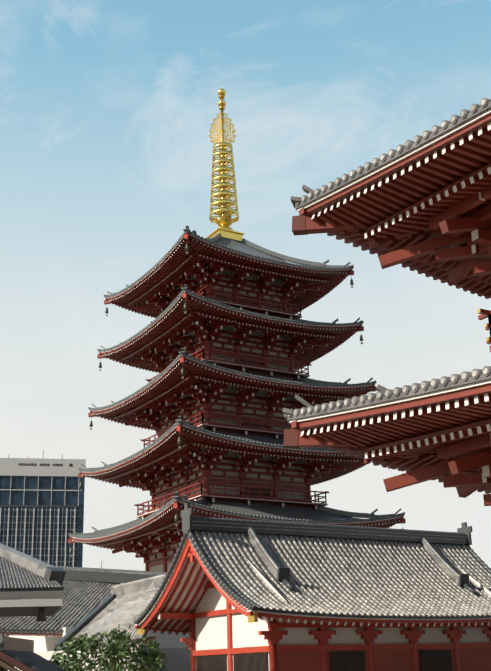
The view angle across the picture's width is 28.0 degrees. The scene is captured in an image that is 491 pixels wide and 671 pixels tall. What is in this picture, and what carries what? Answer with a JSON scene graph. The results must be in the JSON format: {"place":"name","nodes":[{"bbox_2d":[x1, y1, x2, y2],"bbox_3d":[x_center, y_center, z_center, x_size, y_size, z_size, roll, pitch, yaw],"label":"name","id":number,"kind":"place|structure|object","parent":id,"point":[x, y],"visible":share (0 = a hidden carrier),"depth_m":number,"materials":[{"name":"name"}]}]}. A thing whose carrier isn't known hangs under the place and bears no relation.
{"place":"outdoors","nodes":[
{"label":"outdoors","id":0,"kind":"place"},
{"bbox_2d":[0,450,85,636],"bbox_3d":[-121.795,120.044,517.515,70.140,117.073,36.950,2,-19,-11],"label":"hotel tower","id":1,"kind":"structure","parent":0,"point":[41,508],"depth_m":512.36,"materials":[{"name":"blue glass"}]},
{"bbox_2d":[0,543,190,670],"bbox_3d":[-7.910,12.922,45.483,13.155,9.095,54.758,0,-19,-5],"label":"temple buildings","id":2,"kind":"structure","parent":0,"point":[47,613],"depth_m":52.59,"materials":[{"name":"tile"}]},
{"bbox_2d":[49,624,168,670],"bbox_3d":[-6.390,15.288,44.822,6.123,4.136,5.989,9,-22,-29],"label":"tree","id":3,"kind":"object","parent":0,"point":[121,652],"visible":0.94,"depth_m":44.66,"materials":[{"name":"green plant"}]},
{"bbox_2d":[68,87,405,647],"bbox_3d":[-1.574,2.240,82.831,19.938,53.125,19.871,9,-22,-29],"label":"pagoda","id":4,"kind":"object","parent":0,"point":[227,343],"visible":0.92,"depth_m":77.67,"materials":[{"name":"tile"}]},
{"bbox_2d":[0,0,490,583],"label":"sky","id":5,"kind":"structure","parent":0,"point":[108,108],"materials":[{"name":"blue"}]},
{"bbox_2d":[134,503,490,670],"bbox_3d":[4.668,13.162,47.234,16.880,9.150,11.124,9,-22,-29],"label":"hall","id":6,"kind":"structure","parent":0,"point":[243,595],"depth_m":44.64,"materials":[{"name":"wood"},{"name":"plaster"},{"name":"tile"}]},
{"bbox_2d":[282,98,490,505],"bbox_3d":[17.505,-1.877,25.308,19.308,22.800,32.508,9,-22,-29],"label":"temple gate","id":7,"kind":"structure","parent":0,"point":[420,204],"depth_m":31.11,"materials":[{"name":"red wood"}]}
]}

